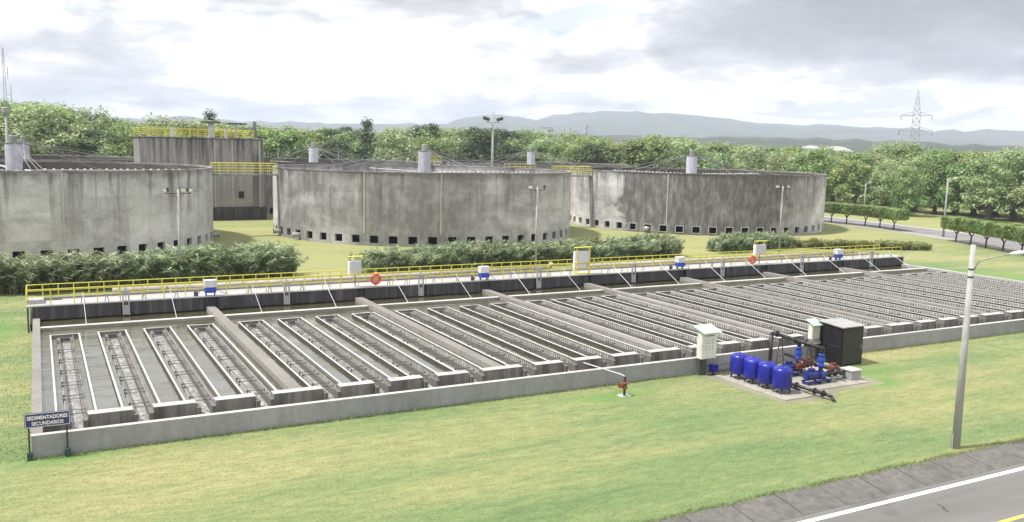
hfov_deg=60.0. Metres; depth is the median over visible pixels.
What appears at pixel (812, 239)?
shrub
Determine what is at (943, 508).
road patch
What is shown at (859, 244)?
shrub
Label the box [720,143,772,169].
tree
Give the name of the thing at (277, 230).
drain pipe
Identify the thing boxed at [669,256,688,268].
actuator box
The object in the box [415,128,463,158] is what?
tree
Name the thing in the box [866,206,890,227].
hedge tree
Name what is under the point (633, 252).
shrub
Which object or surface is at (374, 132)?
tree
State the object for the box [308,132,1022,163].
hills
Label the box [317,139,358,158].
tree
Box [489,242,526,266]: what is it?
shrub
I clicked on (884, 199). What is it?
tree
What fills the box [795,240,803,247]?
shrub
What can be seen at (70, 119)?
tree
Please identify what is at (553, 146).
tree
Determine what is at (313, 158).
round tank
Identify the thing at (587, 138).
tree
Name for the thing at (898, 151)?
tree
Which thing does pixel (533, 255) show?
shrub
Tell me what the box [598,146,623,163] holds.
tree
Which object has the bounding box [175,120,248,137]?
tree
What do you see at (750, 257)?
lifebuoy
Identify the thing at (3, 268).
shrub
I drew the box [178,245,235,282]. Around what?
shrub
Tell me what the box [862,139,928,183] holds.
tree
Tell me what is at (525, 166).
railing
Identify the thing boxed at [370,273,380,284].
lifebuoy
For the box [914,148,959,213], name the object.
tree
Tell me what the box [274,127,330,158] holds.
tree
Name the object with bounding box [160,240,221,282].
shrub
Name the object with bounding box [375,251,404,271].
shrub
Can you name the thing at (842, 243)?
shrub
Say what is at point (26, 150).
round tank
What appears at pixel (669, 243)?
shrub
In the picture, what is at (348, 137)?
tree
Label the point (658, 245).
shrub
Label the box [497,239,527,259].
shrub
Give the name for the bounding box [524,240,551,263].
shrub
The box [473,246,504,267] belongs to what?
shrub
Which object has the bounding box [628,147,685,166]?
tree
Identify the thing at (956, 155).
tree
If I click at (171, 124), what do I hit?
tree
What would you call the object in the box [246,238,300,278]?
shrub
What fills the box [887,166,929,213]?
tree
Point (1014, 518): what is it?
road centre line
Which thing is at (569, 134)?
tree
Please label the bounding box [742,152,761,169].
tree
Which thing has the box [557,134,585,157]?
tree
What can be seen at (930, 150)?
tree
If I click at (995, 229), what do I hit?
hedge tree
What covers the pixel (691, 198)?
round tank
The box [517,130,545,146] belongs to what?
tree
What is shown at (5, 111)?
radio mast
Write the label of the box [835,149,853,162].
tree
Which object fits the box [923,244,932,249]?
shrub
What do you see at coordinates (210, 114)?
tree
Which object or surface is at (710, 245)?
shrub
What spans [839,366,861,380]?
meter box
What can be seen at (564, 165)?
round tank
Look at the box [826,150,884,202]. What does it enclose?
tree
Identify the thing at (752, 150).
tree
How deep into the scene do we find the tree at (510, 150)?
249.84 m
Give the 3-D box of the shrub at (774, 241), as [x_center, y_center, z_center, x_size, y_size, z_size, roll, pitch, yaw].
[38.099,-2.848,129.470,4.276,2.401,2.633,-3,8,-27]
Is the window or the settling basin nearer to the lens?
the settling basin
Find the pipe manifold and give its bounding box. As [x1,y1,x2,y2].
[768,331,845,376]
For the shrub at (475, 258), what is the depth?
102.04 m
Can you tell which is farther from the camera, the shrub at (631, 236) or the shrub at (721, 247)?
the shrub at (721, 247)
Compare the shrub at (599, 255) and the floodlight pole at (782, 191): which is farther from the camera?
the floodlight pole at (782, 191)
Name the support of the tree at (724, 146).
on the ground at (322, 258)
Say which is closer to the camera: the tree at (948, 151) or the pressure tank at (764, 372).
the pressure tank at (764, 372)
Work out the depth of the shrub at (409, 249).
99.43 m
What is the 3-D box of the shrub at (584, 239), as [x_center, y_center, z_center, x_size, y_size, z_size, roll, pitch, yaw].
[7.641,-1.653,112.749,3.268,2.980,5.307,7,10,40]
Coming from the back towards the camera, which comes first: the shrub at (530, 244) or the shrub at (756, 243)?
the shrub at (756, 243)
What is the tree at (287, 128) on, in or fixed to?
on the ground at (322, 258)
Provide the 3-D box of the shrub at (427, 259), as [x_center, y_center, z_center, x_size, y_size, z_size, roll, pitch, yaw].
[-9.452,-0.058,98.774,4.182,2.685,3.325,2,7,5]
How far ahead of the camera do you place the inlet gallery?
79.23 m
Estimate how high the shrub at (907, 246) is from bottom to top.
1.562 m
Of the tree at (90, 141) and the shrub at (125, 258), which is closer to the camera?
the shrub at (125, 258)
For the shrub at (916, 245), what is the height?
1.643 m
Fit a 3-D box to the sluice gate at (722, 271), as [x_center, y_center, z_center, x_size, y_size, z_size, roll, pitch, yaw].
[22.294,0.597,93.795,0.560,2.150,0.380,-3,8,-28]
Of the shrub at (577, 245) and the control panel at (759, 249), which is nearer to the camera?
the control panel at (759, 249)
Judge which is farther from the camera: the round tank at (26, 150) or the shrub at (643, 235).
the round tank at (26, 150)
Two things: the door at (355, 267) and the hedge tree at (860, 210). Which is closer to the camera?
the door at (355, 267)
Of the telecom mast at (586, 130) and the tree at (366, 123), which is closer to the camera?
the tree at (366, 123)
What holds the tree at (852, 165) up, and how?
on the ground at (322, 258)
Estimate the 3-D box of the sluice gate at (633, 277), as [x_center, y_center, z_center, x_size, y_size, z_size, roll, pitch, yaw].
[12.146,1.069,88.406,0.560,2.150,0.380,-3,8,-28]
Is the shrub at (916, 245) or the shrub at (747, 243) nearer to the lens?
the shrub at (747, 243)
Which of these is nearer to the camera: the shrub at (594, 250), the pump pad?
the pump pad
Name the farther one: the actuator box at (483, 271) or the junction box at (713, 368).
the actuator box at (483, 271)
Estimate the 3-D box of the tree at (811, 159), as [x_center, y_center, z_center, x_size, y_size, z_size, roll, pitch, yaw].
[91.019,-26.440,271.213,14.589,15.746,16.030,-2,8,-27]
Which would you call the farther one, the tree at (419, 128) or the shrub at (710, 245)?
the tree at (419, 128)
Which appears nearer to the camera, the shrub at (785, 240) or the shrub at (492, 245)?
the shrub at (492, 245)
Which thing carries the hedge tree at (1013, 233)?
on the ground at (322, 258)
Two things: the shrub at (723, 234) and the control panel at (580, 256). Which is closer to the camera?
the control panel at (580, 256)
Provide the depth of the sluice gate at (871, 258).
104.40 m
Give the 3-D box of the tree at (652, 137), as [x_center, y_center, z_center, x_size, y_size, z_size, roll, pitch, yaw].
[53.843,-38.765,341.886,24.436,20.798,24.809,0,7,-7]
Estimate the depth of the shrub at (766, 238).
128.59 m
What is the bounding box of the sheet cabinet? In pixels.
[817,318,866,365]
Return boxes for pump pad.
[700,362,882,402]
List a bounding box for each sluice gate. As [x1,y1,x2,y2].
[121,286,129,314]
[283,278,289,304]
[418,273,423,295]
[536,267,541,288]
[631,261,636,282]
[720,257,725,276]
[799,253,804,271]
[869,250,873,266]
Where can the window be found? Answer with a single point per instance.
(240, 193)
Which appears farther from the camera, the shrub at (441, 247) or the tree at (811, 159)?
the tree at (811, 159)
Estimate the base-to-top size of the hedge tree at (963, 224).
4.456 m
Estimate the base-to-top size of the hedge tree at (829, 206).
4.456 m
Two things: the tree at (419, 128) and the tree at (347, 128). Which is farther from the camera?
the tree at (347, 128)
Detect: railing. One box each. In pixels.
[25,247,901,305]
[26,245,879,296]
[504,163,535,167]
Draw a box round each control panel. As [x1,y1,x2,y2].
[348,256,361,286]
[572,246,590,274]
[753,240,765,263]
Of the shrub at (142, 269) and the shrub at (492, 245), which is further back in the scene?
the shrub at (492, 245)
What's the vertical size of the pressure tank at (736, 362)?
1.640 m
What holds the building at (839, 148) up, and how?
on the ground at (322, 258)
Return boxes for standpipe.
[583,362,631,397]
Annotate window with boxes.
[238,191,245,198]
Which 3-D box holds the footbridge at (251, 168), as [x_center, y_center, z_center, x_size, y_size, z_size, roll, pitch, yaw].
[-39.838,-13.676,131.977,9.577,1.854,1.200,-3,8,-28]
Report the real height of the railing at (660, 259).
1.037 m
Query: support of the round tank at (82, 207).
on the ground at (322, 258)
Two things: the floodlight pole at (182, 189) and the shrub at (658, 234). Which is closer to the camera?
the floodlight pole at (182, 189)
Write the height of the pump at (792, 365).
1.050 m
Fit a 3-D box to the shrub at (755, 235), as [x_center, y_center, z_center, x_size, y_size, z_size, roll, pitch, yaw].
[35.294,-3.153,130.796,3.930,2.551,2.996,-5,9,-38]
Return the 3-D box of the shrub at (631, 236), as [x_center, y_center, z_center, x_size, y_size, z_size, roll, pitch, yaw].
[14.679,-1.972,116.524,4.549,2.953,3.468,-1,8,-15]
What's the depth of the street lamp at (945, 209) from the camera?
155.84 m
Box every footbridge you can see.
[210,162,277,175]
[417,156,441,163]
[555,166,591,176]
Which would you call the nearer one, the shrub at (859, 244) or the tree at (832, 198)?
the shrub at (859, 244)
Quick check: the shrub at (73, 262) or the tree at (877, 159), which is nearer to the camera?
the shrub at (73, 262)
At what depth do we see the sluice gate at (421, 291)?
77.72 m
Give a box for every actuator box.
[194,279,226,295]
[471,266,495,279]
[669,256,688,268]
[829,249,844,259]
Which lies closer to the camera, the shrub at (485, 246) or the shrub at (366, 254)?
the shrub at (366, 254)
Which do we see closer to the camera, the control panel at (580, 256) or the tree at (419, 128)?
the control panel at (580, 256)
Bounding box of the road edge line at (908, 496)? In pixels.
[799,467,1023,521]
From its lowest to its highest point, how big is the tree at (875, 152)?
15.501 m
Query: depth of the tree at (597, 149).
244.10 m
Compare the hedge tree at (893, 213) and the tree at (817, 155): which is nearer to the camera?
the hedge tree at (893, 213)
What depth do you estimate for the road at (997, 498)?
36.43 m
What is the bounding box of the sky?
[0,0,1023,131]
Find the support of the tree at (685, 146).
on the ground at (322, 258)
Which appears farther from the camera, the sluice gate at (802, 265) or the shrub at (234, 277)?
the sluice gate at (802, 265)
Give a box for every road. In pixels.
[780,463,1023,521]
[824,216,1023,250]
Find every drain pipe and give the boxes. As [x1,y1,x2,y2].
[213,232,219,237]
[273,228,282,233]
[292,232,300,237]
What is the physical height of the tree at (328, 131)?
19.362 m
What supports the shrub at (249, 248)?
on the ground at (322, 258)
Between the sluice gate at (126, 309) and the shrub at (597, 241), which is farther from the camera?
the shrub at (597, 241)
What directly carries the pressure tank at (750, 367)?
on the pump pad
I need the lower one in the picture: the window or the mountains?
the window
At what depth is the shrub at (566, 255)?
108.28 m
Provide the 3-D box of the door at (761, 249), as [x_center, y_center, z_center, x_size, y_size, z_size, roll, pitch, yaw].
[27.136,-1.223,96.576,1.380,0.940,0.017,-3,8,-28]
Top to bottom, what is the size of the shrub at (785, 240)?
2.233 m
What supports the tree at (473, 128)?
on the ground at (322, 258)
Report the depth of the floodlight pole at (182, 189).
85.81 m
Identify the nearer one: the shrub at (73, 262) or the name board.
the name board
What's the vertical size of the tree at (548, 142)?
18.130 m
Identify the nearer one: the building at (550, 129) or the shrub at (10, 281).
the shrub at (10, 281)
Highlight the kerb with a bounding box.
[650,440,1023,521]
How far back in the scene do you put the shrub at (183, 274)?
87.15 m
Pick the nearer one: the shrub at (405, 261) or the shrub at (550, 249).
the shrub at (405, 261)
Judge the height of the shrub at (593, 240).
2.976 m
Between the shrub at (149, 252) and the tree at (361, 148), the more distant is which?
the tree at (361, 148)
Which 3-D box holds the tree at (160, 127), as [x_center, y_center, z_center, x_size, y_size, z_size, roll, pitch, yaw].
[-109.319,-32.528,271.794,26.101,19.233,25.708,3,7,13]
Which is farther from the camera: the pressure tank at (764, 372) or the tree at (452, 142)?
the tree at (452, 142)
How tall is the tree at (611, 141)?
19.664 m
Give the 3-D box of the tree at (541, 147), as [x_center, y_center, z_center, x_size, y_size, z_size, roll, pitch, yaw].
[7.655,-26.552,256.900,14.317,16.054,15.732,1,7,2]
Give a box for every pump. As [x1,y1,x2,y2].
[782,359,803,375]
[801,366,831,385]
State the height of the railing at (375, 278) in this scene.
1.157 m
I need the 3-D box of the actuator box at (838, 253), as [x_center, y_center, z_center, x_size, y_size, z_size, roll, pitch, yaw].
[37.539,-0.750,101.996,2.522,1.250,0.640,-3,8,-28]
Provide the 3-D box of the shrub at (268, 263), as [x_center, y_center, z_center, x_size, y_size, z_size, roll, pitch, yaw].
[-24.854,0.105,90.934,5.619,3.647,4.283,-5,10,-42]
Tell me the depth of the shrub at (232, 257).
88.77 m
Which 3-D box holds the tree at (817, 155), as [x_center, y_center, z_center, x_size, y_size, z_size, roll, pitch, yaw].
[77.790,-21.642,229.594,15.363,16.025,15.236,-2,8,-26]
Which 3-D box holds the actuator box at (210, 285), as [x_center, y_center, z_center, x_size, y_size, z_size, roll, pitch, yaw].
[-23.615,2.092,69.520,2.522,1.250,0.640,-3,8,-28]
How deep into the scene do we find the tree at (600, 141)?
279.42 m
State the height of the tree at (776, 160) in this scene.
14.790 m
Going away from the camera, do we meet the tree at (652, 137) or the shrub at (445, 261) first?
the shrub at (445, 261)
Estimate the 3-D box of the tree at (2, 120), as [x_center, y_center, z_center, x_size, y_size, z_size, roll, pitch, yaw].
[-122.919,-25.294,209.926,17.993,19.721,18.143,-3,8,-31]
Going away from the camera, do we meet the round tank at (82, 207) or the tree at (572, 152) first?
the round tank at (82, 207)
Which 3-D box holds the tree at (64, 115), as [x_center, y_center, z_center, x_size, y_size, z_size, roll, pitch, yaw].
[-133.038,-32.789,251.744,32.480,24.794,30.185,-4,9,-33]
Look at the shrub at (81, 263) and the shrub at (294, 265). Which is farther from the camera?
the shrub at (294, 265)
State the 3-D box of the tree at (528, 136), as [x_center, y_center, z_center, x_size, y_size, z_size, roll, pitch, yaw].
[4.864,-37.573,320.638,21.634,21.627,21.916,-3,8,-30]
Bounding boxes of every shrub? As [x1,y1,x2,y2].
[0,252,13,269]
[0,253,44,293]
[0,255,56,294]
[0,260,10,278]
[3,250,67,290]
[24,252,88,292]
[50,247,104,291]
[52,249,114,288]
[75,250,136,290]
[83,254,116,285]
[99,257,146,288]
[108,251,144,283]
[119,252,178,285]
[121,246,174,283]
[140,250,198,285]
[143,245,189,282]
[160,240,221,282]
[163,251,207,283]
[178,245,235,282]
[181,241,225,280]
[205,246,264,280]
[216,237,280,278]
[226,249,272,280]
[245,244,299,279]
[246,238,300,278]
[266,251,310,278]
[347,249,387,270]
[362,257,386,272]
[365,245,408,270]
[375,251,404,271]
[392,247,419,270]
[392,252,424,272]
[401,245,437,269]
[413,249,444,272]
[414,242,454,269]
[431,248,458,271]
[441,238,477,266]
[444,246,472,269]
[458,243,490,255]
[461,247,492,267]
[471,238,504,264]
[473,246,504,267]
[488,241,516,261]
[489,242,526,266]
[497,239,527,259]
[501,245,537,266]
[513,242,542,263]
[520,245,547,264]
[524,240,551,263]
[533,241,570,264]
[549,237,578,260]
[550,245,574,263]
[559,240,594,262]
[565,236,588,257]
[574,235,603,247]
[581,242,603,259]
[582,237,612,256]
[590,243,616,261]
[597,243,618,260]
[603,235,628,258]
[607,242,635,259]
[611,235,638,245]
[620,240,651,259]
[625,232,657,245]
[627,238,662,259]
[638,231,665,255]
[642,237,667,258]
[650,231,678,254]
[653,236,681,257]
[661,240,685,256]
[706,235,726,250]
[714,238,736,252]
[718,231,737,250]
[720,233,747,252]
[731,231,757,245]
[735,236,753,250]
[742,231,761,239]
[746,236,764,250]
[749,234,770,246]
[760,234,782,249]
[773,234,792,248]
[774,231,792,245]
[788,236,800,247]
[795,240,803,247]
[801,242,811,247]
[804,237,821,243]
[811,240,824,248]
[819,238,839,248]
[835,240,847,248]
[845,240,856,248]
[855,240,872,249]
[870,241,881,249]
[876,241,888,249]
[886,240,902,249]
[898,242,911,249]
[910,240,924,250]
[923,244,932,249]
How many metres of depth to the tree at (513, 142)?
280.00 m
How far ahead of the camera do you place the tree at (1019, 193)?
190.86 m
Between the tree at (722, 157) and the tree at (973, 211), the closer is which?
the tree at (973, 211)
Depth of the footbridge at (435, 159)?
207.23 m
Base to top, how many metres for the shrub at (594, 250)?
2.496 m
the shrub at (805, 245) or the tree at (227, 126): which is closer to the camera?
the shrub at (805, 245)
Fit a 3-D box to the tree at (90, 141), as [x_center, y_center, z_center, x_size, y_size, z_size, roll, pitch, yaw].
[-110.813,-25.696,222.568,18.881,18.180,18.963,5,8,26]
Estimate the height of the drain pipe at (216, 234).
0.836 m
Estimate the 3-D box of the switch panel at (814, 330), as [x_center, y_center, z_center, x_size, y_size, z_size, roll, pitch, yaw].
[20.588,5.389,60.511,1.300,2.825,0.825,-3,8,-28]
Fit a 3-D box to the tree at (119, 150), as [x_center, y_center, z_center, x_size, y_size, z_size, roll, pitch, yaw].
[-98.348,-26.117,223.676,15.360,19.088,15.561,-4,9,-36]
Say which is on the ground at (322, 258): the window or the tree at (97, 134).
the tree at (97, 134)
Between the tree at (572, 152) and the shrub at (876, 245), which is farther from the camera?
the tree at (572, 152)
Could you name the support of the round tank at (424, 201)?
on the ground at (322, 258)
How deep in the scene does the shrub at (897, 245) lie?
132.65 m
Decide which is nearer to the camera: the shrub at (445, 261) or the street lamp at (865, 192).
the shrub at (445, 261)
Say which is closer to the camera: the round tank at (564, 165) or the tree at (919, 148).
the round tank at (564, 165)
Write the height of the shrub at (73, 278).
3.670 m
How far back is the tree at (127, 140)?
263.44 m
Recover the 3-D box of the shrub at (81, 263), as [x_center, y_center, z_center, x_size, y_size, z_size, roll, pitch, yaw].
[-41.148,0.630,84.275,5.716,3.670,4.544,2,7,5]
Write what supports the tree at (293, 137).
on the ground at (322, 258)
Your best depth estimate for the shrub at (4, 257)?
80.92 m
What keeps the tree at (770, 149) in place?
on the ground at (322, 258)
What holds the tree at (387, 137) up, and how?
on the ground at (322, 258)
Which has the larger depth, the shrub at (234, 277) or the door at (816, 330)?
the shrub at (234, 277)
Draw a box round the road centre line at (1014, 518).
[998,514,1023,521]
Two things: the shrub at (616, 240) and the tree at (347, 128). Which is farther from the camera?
the tree at (347, 128)
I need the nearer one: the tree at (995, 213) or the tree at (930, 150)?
the tree at (995, 213)
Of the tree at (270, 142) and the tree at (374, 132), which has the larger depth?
the tree at (374, 132)
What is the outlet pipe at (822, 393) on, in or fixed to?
on the ground at (322, 258)
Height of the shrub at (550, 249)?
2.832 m
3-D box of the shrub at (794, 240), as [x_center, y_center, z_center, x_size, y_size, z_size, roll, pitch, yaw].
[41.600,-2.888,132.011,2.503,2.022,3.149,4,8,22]
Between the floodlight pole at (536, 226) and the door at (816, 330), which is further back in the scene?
the floodlight pole at (536, 226)
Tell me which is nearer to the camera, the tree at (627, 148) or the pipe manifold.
the pipe manifold
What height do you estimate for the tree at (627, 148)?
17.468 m
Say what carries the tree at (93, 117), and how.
on the ground at (322, 258)
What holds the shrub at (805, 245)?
on the ground at (322, 258)
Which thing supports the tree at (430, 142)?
on the ground at (322, 258)
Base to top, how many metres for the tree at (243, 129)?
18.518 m
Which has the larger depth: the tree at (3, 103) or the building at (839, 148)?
the building at (839, 148)
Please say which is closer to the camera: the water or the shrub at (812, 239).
the water
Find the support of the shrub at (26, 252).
on the ground at (322, 258)
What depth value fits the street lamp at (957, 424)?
42.39 m
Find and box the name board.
[24,410,70,460]
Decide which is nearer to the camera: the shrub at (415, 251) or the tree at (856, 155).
the shrub at (415, 251)
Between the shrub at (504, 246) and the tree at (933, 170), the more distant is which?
the tree at (933, 170)
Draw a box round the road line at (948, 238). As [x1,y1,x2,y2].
[839,223,1019,250]
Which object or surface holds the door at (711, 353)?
in the switch panel at (706, 341)
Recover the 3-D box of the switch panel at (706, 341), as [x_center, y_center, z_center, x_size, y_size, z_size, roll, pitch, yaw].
[13.441,5.586,56.549,4.145,3.135,1.170,-3,8,-28]
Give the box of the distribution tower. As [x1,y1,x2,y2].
[132,121,266,220]
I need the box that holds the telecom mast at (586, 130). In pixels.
[584,125,588,136]
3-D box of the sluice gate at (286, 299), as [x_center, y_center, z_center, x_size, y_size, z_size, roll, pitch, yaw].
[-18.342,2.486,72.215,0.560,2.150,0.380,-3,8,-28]
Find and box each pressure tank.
[730,352,748,379]
[743,356,762,383]
[757,361,777,388]
[772,365,792,394]
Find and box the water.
[40,266,1022,414]
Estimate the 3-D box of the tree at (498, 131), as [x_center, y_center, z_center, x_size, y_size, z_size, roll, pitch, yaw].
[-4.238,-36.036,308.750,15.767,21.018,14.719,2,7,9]
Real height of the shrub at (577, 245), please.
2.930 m
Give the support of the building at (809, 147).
on the ground at (322, 258)
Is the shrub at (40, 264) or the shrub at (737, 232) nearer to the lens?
the shrub at (40, 264)
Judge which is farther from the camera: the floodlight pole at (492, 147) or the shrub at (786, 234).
the floodlight pole at (492, 147)
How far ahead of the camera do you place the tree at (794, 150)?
270.88 m
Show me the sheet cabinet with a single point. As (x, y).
(841, 340)
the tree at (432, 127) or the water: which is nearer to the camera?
the water
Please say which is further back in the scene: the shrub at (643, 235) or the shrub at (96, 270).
the shrub at (643, 235)
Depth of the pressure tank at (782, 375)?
51.54 m
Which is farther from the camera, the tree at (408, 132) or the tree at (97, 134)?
the tree at (408, 132)
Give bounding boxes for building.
[540,126,553,140]
[801,145,818,160]
[826,146,853,155]
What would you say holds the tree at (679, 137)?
on the ground at (322, 258)
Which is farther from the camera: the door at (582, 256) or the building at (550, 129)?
the building at (550, 129)
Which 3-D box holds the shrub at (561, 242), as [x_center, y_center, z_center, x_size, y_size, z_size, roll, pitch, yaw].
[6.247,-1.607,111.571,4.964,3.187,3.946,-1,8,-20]
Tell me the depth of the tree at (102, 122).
257.12 m
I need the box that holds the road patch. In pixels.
[936,503,949,511]
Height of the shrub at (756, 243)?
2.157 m
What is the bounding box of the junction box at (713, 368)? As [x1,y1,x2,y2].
[709,363,717,374]
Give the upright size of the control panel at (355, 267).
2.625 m
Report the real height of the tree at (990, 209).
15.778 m
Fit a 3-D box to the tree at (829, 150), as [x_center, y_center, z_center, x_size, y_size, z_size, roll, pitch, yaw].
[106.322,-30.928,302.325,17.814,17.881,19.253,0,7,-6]
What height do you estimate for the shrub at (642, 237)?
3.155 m
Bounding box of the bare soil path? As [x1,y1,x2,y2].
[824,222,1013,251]
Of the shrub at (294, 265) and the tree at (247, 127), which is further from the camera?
the tree at (247, 127)
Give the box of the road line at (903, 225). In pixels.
[825,216,976,234]
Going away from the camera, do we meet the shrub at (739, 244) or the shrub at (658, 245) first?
the shrub at (658, 245)
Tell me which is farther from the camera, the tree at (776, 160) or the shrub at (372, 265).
the tree at (776, 160)
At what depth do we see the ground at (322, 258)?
42.00 m
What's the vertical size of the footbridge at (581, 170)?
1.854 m
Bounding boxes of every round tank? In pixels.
[0,135,213,261]
[0,136,133,161]
[263,142,417,214]
[272,144,571,246]
[433,147,629,169]
[569,150,826,235]
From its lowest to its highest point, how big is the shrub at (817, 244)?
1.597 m
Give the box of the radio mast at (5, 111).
[1,48,11,141]
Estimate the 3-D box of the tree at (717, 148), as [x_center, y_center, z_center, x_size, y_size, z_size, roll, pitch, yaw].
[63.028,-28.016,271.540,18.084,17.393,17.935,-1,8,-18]
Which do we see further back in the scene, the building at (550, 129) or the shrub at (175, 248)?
the building at (550, 129)
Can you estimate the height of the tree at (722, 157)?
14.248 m
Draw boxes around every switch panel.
[692,324,727,375]
[805,318,822,358]
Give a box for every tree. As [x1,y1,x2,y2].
[0,98,48,131]
[0,99,87,154]
[0,101,89,152]
[0,115,35,153]
[14,100,83,153]
[30,122,111,154]
[38,105,125,155]
[70,127,105,155]
[77,112,118,150]
[81,114,132,155]
[92,119,145,156]
[104,119,138,135]
[106,124,153,154]
[111,112,207,155]
[118,124,183,138]
[165,120,219,136]
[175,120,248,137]
[202,108,217,120]
[203,120,241,137]
[232,123,266,136]
[241,128,273,155]
[242,126,321,157]
[266,129,319,157]
[272,125,315,135]
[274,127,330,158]
[303,127,348,154]
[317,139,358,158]
[318,129,369,158]
[333,126,364,152]
[337,142,375,159]
[352,131,384,155]
[353,117,377,159]
[361,133,388,159]
[368,125,425,159]
[370,129,434,161]
[398,134,455,164]
[406,124,435,140]
[408,136,488,164]
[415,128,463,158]
[425,121,441,155]
[430,127,479,159]
[454,126,510,159]
[456,129,507,160]
[483,127,517,158]
[490,137,535,159]
[494,143,536,160]
[495,130,524,160]
[505,128,548,154]
[516,142,558,161]
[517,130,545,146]
[521,136,563,161]
[530,129,579,160]
[543,142,577,162]
[547,144,601,162]
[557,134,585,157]
[561,136,609,163]
[564,138,625,164]
[572,142,618,162]
[584,135,618,160]
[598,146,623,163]
[604,138,667,167]
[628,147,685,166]
[632,139,686,167]
[642,134,678,165]
[655,135,694,167]
[657,138,729,168]
[697,141,743,168]
[699,152,736,168]
[708,141,740,153]
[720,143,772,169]
[728,144,776,170]
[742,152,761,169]
[752,150,785,170]
[754,146,811,172]
[755,146,784,166]
[765,152,813,172]
[779,147,836,200]
[795,149,835,171]
[804,145,839,185]
[812,155,848,201]
[824,201,842,222]
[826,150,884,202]
[826,158,873,205]
[832,203,856,223]
[833,151,889,203]
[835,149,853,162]
[851,153,918,205]
[851,204,877,225]
[859,160,909,206]
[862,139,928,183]
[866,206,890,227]
[872,155,953,211]
[873,144,930,201]
[879,207,909,229]
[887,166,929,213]
[892,141,935,172]
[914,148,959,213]
[920,153,959,205]
[923,147,950,158]
[926,149,986,213]
[929,149,1000,215]
[934,163,983,215]
[938,148,957,164]
[940,215,969,241]
[952,149,1022,215]
[954,217,983,244]
[955,152,1023,219]
[969,220,997,247]
[971,146,1023,220]
[985,222,1018,250]
[996,148,1023,214]
[1003,225,1023,250]
[1006,173,1023,216]
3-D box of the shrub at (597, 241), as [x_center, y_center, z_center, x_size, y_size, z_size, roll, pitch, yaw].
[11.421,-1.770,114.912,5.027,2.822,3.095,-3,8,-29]
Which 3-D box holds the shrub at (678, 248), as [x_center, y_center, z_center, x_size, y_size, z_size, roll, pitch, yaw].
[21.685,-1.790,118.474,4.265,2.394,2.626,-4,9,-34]
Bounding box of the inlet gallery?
[25,250,904,332]
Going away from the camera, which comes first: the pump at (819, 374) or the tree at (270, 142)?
the pump at (819, 374)
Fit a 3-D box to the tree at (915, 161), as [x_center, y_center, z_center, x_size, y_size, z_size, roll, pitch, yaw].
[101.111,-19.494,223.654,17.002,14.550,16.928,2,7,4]
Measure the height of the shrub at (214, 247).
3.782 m
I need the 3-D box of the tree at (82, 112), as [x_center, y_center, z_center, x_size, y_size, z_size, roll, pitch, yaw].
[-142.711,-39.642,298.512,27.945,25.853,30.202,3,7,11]
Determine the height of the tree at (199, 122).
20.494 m
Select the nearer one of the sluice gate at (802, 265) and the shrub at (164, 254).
the shrub at (164, 254)
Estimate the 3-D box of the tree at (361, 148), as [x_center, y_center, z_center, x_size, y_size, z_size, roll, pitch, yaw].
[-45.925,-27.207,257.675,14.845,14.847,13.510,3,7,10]
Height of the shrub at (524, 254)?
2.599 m
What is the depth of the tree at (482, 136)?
242.87 m
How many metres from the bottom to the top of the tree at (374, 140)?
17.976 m
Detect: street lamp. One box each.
[864,182,871,203]
[942,177,957,236]
[951,244,1023,448]
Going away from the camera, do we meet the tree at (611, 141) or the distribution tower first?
the distribution tower
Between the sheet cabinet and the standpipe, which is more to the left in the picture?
the standpipe
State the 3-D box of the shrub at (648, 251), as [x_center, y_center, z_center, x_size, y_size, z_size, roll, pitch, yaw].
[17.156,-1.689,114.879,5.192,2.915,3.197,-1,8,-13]
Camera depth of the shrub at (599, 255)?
110.67 m
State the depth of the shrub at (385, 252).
97.03 m
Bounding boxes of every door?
[350,262,360,272]
[576,252,588,268]
[702,333,716,358]
[756,245,765,253]
[812,326,819,338]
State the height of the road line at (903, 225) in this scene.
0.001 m
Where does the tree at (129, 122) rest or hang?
on the ground at (322, 258)
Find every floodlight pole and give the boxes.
[163,187,192,281]
[483,112,503,166]
[528,185,545,266]
[776,185,789,251]
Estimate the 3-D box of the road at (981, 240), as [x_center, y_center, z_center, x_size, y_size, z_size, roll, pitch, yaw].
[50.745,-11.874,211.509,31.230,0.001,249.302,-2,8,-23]
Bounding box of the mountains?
[98,111,1023,145]
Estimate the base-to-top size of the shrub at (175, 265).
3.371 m
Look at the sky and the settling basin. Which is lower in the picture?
the settling basin
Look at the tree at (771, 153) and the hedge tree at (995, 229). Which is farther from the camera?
the tree at (771, 153)
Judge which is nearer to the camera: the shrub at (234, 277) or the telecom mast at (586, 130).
the shrub at (234, 277)
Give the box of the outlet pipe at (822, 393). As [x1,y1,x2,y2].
[792,382,835,401]
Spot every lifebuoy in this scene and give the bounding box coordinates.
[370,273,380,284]
[749,255,755,263]
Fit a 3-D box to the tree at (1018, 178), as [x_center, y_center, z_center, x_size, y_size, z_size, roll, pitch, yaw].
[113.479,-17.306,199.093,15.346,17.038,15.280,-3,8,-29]
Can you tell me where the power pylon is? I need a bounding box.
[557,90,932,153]
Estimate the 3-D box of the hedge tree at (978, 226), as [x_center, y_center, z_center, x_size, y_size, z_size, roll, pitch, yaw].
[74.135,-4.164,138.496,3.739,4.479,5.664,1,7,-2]
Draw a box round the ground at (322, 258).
[0,196,1023,521]
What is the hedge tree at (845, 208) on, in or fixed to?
on the ground at (322, 258)
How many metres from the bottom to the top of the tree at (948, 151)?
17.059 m
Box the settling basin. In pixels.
[31,257,1023,458]

